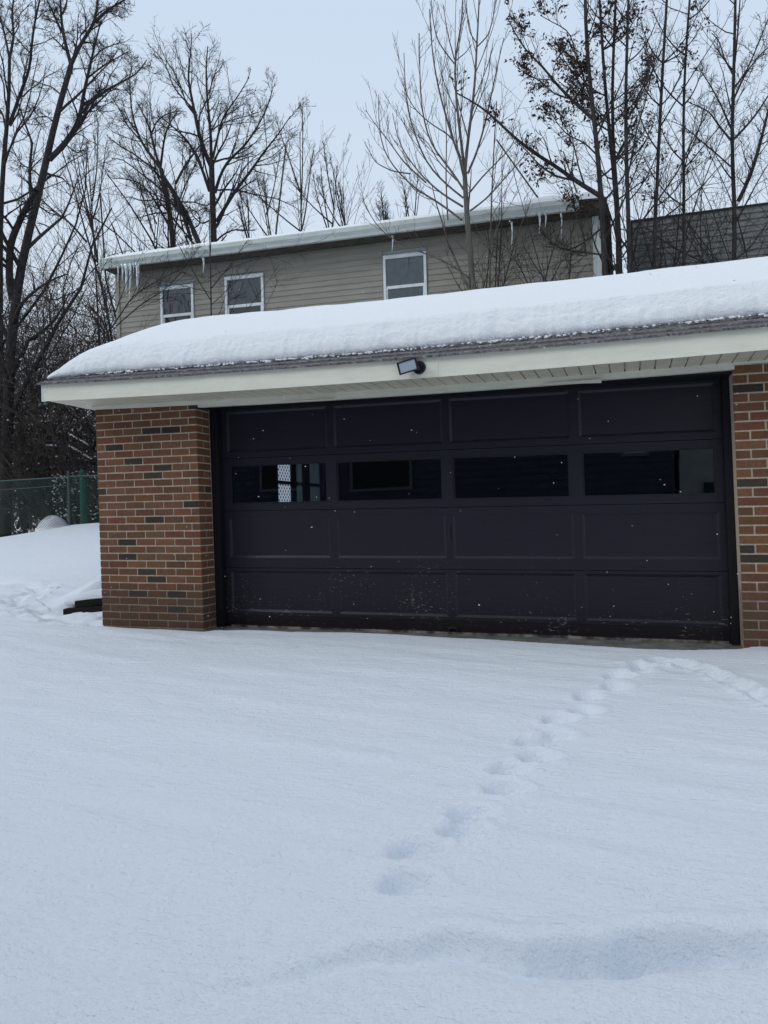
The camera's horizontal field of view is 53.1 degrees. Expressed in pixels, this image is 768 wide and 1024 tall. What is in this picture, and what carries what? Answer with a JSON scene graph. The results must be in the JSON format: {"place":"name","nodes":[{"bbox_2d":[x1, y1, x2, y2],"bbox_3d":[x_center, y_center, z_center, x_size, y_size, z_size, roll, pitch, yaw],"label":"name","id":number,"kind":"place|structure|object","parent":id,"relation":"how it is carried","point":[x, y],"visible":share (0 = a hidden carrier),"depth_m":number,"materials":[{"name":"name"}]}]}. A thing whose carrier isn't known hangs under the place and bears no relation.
{"place":"outdoors","nodes":[
{"label":"outdoors","id":0,"kind":"place"},
{"bbox_2d":[7,354,97,519],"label":"branch snow","id":1,"kind":"structure","parent":0,"point":[72,447],"depth_m":20.57,"materials":[{"name":"white"}]},
{"bbox_2d":[1,80,763,704],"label":"falling snow","id":2,"kind":"structure","parent":0,"point":[305,466],"depth_m":4.33,"materials":[{"name":"white snow"}]},
{"bbox_2d":[0,523,767,1023],"bbox_3d":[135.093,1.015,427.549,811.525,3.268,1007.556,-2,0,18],"label":"snow ground","id":3,"kind":"structure","parent":0,"point":[274,827],"depth_m":2.96,"materials":[{"name":"white snow"}]},
{"bbox_2d":[0,413,87,528],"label":"shrub","id":4,"kind":"object","parent":3,"relation":"on","point":[30,490],"visible":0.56,"depth_m":20.55,"materials":[{"name":"brown plant"}]},
{"bbox_2d":[0,315,90,531],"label":"shrub","id":5,"kind":"object","parent":3,"relation":"on","point":[12,518],"visible":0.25,"depth_m":20.70,"materials":[{"name":"brown plant"}]},
{"bbox_2d":[0,290,98,524],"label":"shrub","id":6,"kind":"object","parent":3,"relation":"on","point":[42,343],"visible":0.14,"depth_m":21.18,"materials":[{"name":"brown plant"}]},
{"bbox_2d":[0,470,99,533],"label":"chain link fence","id":7,"kind":"object","parent":3,"relation":"on","point":[83,499],"visible":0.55,"depth_m":18.92,"materials":[{"name":"green metal"}]},
{"bbox_2d":[34,515,67,531],"bbox_3d":[-8.644,0.357,20.046,1.034,0.540,0.999,-2,0,18],"label":"snow heap","id":8,"kind":"object","parent":3,"relation":"on","point":[47,525],"visible":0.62,"depth_m":19.80,"materials":[{"name":"white snow"}]},
{"bbox_2d":[11,343,97,515],"bbox_3d":[-6.741,-2.358,20.346,4.847,6.378,6.150,-1,0,-5],"label":"shrub","id":9,"kind":"object","parent":3,"relation":"on","point":[75,468],"visible":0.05,"depth_m":19.03,"materials":[{"name":"brown plant"}]},
{"bbox_2d":[0,268,113,524],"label":"shrub","id":10,"kind":"object","parent":3,"relation":"on","point":[40,437],"visible":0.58,"depth_m":20.18,"materials":[{"name":"brown plant"}]},
{"bbox_2d":[0,215,114,528],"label":"shrub","id":11,"kind":"object","parent":3,"relation":"on","point":[46,453],"visible":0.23,"depth_m":22.02,"materials":[{"name":"brown plant"}]},
{"bbox_2d":[0,280,116,523],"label":"shrub","id":12,"kind":"object","parent":3,"relation":"on","point":[32,389],"visible":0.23,"depth_m":21.31,"materials":[{"name":"brown plant"}]},
{"bbox_2d":[0,0,145,449],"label":"bare tree","id":13,"kind":"object","parent":3,"relation":"on","point":[7,120],"visible":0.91,"depth_m":21.41,"materials":[{"name":"brown plant"}]},
{"bbox_2d":[52,423,99,523],"bbox_3d":[-6.869,-1.137,20.330,3.733,3.176,2.728,-2,0,28],"label":"shrub","id":14,"kind":"object","parent":3,"relation":"on","point":[77,492],"visible":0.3,"depth_m":20.10,"materials":[{"name":"brown plant"}]},
{"bbox_2d":[0,95,153,375],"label":"bare tree","id":15,"kind":"object","parent":3,"relation":"on","point":[83,238],"visible":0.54,"depth_m":23.96,"materials":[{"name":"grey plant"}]},
{"bbox_2d":[0,0,164,536],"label":"bare tree","id":16,"kind":"object","parent":3,"relation":"on","point":[31,204],"visible":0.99,"depth_m":20.66,"materials":[{"name":"brown plant"}]},
{"bbox_2d":[63,589,102,614],"bbox_3d":[-2.747,0.881,8.170,1.342,0.394,0.364,-1,0,-2],"label":"landscape timber","id":17,"kind":"object","parent":3,"relation":"on","point":[88,601],"visible":0.3,"depth_m":8.06,"materials":[{"name":"black wood"}]},
{"bbox_2d":[44,76,138,345],"bbox_3d":[-10.017,-5.715,27.263,3.480,16.941,5.236,-1,0,-19],"label":"bare tree","id":18,"kind":"object","parent":3,"relation":"on","point":[102,176],"visible":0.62,"depth_m":27.23,"materials":[{"name":"brown plant"}]},
{"bbox_2d":[0,234,230,460],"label":"shrub","id":19,"kind":"object","parent":3,"relation":"on","point":[90,307],"visible":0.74,"depth_m":16.28,"materials":[{"name":"brown plant"}]},
{"bbox_2d":[48,132,218,340],"bbox_3d":[-6.708,-5.058,24.615,7.742,13.545,8.284,-2,0,33],"label":"bare tree","id":20,"kind":"object","parent":3,"relation":"on","point":[115,232],"visible":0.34,"depth_m":23.83,"materials":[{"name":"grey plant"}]},
{"bbox_2d":[125,87,169,250],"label":"bare tree","id":21,"kind":"object","parent":3,"relation":"on","point":[142,193],"visible":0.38,"depth_m":31.47,"materials":[{"name":"brown plant"}]},
{"bbox_2d":[95,111,217,344],"bbox_3d":[-6.113,-5.622,24.612,5.542,14.975,7.836,-1,0,-16],"label":"bare tree","id":22,"kind":"object","parent":3,"relation":"on","point":[180,210],"visible":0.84,"depth_m":25.30,"materials":[{"name":"brown plant"}]},
{"bbox_2d":[98,68,218,277],"bbox_3d":[-5.865,-6.832,28.202,7.977,18.328,7.121,-1,-1,-39],"label":"bare tree","id":23,"kind":"object","parent":3,"relation":"on","point":[157,161],"visible":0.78,"depth_m":26.75,"materials":[{"name":"brown plant"}]},
{"bbox_2d":[88,16,315,289],"bbox_3d":[-6.400,-8.212,26.878,7.324,21.244,8.027,-1,0,-14],"label":"bare tree","id":24,"kind":"object","parent":3,"relation":"on","point":[211,161],"visible":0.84,"depth_m":27.00,"materials":[{"name":"brown plant"}]},
{"bbox_2d":[105,183,332,321],"bbox_3d":[-4.079,-2.907,15.746,5.575,7.164,3.495,-2,-1,42],"label":"sapling","id":25,"kind":"object","parent":3,"relation":"on","point":[230,266],"visible":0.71,"depth_m":15.30,"materials":[{"name":"brown plant"}]},
{"bbox_2d":[206,168,275,240],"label":"bare tree","id":26,"kind":"object","parent":3,"relation":"on","point":[243,212],"visible":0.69,"depth_m":30.18,"materials":[{"name":"brown plant"}]},
{"bbox_2d":[232,144,289,236],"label":"bare tree","id":27,"kind":"object","parent":3,"relation":"on","point":[267,207],"visible":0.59,"depth_m":30.57,"materials":[{"name":"grey plant"}]},
{"bbox_2d":[2,139,576,535],"bbox_3d":[5.533,-5.626,31.846,83.122,19.101,35.736,-2,0,18],"label":"thicket","id":28,"kind":"object","parent":3,"relation":"on","point":[110,298],"visible":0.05,"depth_m":23.61,"materials":[{"name":"brown plant"}]},
{"bbox_2d":[238,98,363,235],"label":"bare tree","id":29,"kind":"object","parent":3,"relation":"on","point":[301,187],"visible":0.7,"depth_m":28.19,"materials":[{"name":"grey plant"}]},
{"bbox_2d":[272,133,375,233],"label":"bare tree","id":30,"kind":"object","parent":3,"relation":"on","point":[323,192],"visible":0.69,"depth_m":29.02,"materials":[{"name":"grey plant"}]},
{"bbox_2d":[284,151,381,230],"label":"bare tree","id":31,"kind":"object","parent":3,"relation":"on","point":[342,215],"visible":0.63,"depth_m":29.95,"materials":[{"name":"brown plant"}]},
{"bbox_2d":[98,197,613,338],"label":"house","id":32,"kind":"structure","parent":3,"relation":"on","point":[347,265],"depth_m":15.91,"materials":[{"name":"grey plastic"}]},
{"bbox_2d":[124,264,127,291],"bbox_3d":[-5.693,-5.153,17.018,0.082,0.665,0.083,-2,0,18],"label":"icicle","id":33,"kind":"object","parent":32,"relation":"hanging from","point":[126,271],"visible":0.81,"depth_m":17.00,"materials":[{"name":"white"}]},
{"bbox_2d":[128,264,129,306],"bbox_3d":[-5.618,-4.980,16.994,0.042,0.996,0.038,-2,0,18],"label":"icicle","id":34,"kind":"object","parent":32,"relation":"hanging from","point":[129,283],"visible":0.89,"depth_m":16.98,"materials":[{"name":"white"}]},
{"bbox_2d":[129,263,131,286],"bbox_3d":[-5.584,-5.217,16.983,0.053,0.548,0.047,-2,0,18],"label":"icicle","id":35,"kind":"object","parent":32,"relation":"hanging from","point":[130,273],"visible":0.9,"depth_m":16.97,"materials":[{"name":"white"}]},
{"bbox_2d":[135,262,139,290],"bbox_3d":[-5.420,-5.175,16.930,0.117,0.628,0.120,-2,0,18],"label":"icicle","id":36,"kind":"object","parent":32,"relation":"hanging from","point":[137,266],"visible":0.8,"depth_m":16.91,"materials":[{"name":"white"}]},
{"bbox_2d":[160,284,194,323],"bbox_3d":[-4.638,-4.380,17.265,0.850,1.421,0.085,-2,0,18],"label":"window","id":37,"kind":"structure","parent":32,"relation":"in","point":[176,311],"depth_m":17.29,"materials":[{"name":"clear glass"}]},
{"bbox_2d":[224,273,264,313],"bbox_3d":[-3.035,-4.450,16.749,0.940,1.438,0.085,-2,0,18],"label":"window","id":38,"kind":"structure","parent":32,"relation":"in","point":[252,285],"depth_m":16.77,"materials":[{"name":"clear glass"}]},
{"bbox_2d":[104,192,604,258],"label":"roof snow","id":39,"kind":"structure","parent":32,"relation":"on","point":[550,198],"depth_m":15.23,"materials":[{"name":"white snow"}]},
{"bbox_2d":[383,251,427,299],"bbox_3d":[0.431,-4.534,15.633,0.915,1.453,0.085,-2,0,18],"label":"window","id":40,"kind":"structure","parent":32,"relation":"in","point":[405,274],"depth_m":15.65,"materials":[{"name":"clear glass"}]},
{"bbox_2d":[511,222,512,247],"bbox_3d":[2.401,-5.179,14.412,0.047,0.507,0.040,-2,0,18],"label":"icicle","id":41,"kind":"object","parent":32,"relation":"hanging from","point":[512,233],"visible":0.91,"depth_m":14.40,"materials":[{"name":"white"}]},
{"bbox_2d":[364,181,401,220],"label":"bare tree","id":42,"kind":"object","parent":3,"relation":"on","point":[381,218],"visible":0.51,"depth_m":31.57,"materials":[{"name":"brown plant"}]},
{"bbox_2d":[37,315,767,649],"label":"garage","id":43,"kind":"structure","parent":3,"relation":"on","point":[408,533],"depth_m":6.46,"materials":[{"name":"brick"}]},
{"bbox_2d":[278,463,322,501],"bbox_3d":[-1.234,-0.439,11.268,0.070,0.970,1.653,-2,0,18],"label":"window","id":44,"kind":"structure","parent":43,"relation":"in","point":[296,482],"depth_m":11.32,"materials":[{"name":"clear glass"}]},
{"bbox_2d":[47,256,767,378],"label":"roof snow","id":45,"kind":"structure","parent":43,"relation":"on","point":[660,297],"depth_m":6.27,"materials":[{"name":"white snow"}]},
{"bbox_2d":[396,357,425,374],"bbox_3d":[0.200,-1.089,5.763,0.207,0.118,0.117,-2,0,18],"label":"floodlight","id":46,"kind":"object","parent":43,"relation":"attached to","point":[411,365],"visible":1,"depth_m":5.75,"materials":[{"name":"black plastic"}]},
{"bbox_2d":[220,379,730,643],"bbox_3d":[0.547,-0.021,6.483,4.337,2.145,0.074,-2,0,18],"label":"garage door","id":47,"kind":"structure","parent":43,"relation":"in","point":[543,566],"depth_m":6.39,"materials":[{"name":"paint"}]},
{"bbox_2d":[376,138,432,219],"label":"bare tree","id":48,"kind":"object","parent":3,"relation":"on","point":[406,202],"visible":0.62,"depth_m":30.10,"materials":[{"name":"brown plant"}]},
{"bbox_2d":[356,0,539,290],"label":"sapling","id":49,"kind":"object","parent":3,"relation":"on","point":[463,161],"visible":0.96,"depth_m":13.65,"materials":[{"name":"brown plant"}]},
{"bbox_2d":[439,152,555,290],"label":"sapling","id":50,"kind":"object","parent":3,"relation":"on","point":[496,253],"visible":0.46,"depth_m":14.40,"materials":[{"name":"brown plant"}]},
{"bbox_2d":[455,60,556,287],"bbox_3d":[1.567,-4.028,13.563,3.466,9.019,2.599,-1,0,-2],"label":"sapling","id":51,"kind":"object","parent":3,"relation":"on","point":[491,217],"visible":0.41,"depth_m":13.85,"materials":[{"name":"brown plant"}]},
{"bbox_2d":[434,147,598,286],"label":"sapling","id":52,"kind":"object","parent":3,"relation":"on","point":[571,232],"visible":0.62,"depth_m":13.83,"materials":[{"name":"brown plant"}]},
{"bbox_2d":[450,0,686,275],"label":"oak tree","id":53,"kind":"object","parent":3,"relation":"on","point":[587,66],"visible":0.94,"depth_m":13.17,"materials":[{"name":"brown plant"}]},
{"bbox_2d":[506,0,691,281],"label":"bare tree","id":54,"kind":"object","parent":3,"relation":"on","point":[627,171],"visible":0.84,"depth_m":13.06,"materials":[{"name":"brown plant"}]},
{"bbox_2d":[557,0,673,273],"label":"bare tree","id":55,"kind":"object","parent":3,"relation":"on","point":[612,98],"visible":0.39,"depth_m":13.77,"materials":[{"name":"brown plant"}]},
{"bbox_2d":[505,49,744,273],"bbox_3d":[5.192,-5.033,15.634,4.007,10.674,7.132,-1,0,-13],"label":"sapling","id":56,"kind":"object","parent":3,"relation":"on","point":[673,258],"visible":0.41,"depth_m":16.10,"materials":[{"name":"brown plant"}]},
{"bbox_2d":[510,0,767,270],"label":"sapling","id":57,"kind":"object","parent":3,"relation":"on","point":[577,188],"visible":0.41,"depth_m":15.57,"materials":[{"name":"brown plant"}]},
{"bbox_2d":[552,0,727,273],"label":"bare tree","id":58,"kind":"object","parent":3,"relation":"on","point":[614,183],"visible":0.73,"depth_m":13.30,"materials":[{"name":"brown plant"}]},
{"bbox_2d":[559,96,767,268],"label":"sapling","id":59,"kind":"object","parent":3,"relation":"on","point":[689,214],"visible":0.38,"depth_m":15.64,"materials":[{"name":"brown plant"}]},
{"bbox_2d":[579,20,767,265],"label":"sapling","id":60,"kind":"object","parent":3,"relation":"on","point":[718,211],"visible":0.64,"depth_m":14.22,"materials":[{"name":"brown plant"}]},
{"bbox_2d":[620,0,748,269],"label":"bare tree","id":61,"kind":"object","parent":3,"relation":"on","point":[660,123],"visible":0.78,"depth_m":13.40,"materials":[{"name":"brown plant"}]},
{"bbox_2d":[631,0,767,263],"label":"bare tree","id":62,"kind":"object","parent":3,"relation":"on","point":[735,218],"visible":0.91,"depth_m":13.70,"materials":[{"name":"brown plant"}]},
{"bbox_2d":[631,202,767,271],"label":"shingled building","id":63,"kind":"structure","parent":3,"relation":"on","point":[743,221],"depth_m":16.63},
{"bbox_2d":[641,0,767,265],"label":"bare tree","id":64,"kind":"object","parent":3,"relation":"on","point":[684,229],"visible":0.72,"depth_m":13.63,"materials":[{"name":"brown plant"}]},
{"bbox_2d":[0,0,767,530],"label":"sky","id":65,"kind":"structure","parent":0,"point":[326,51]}
]}

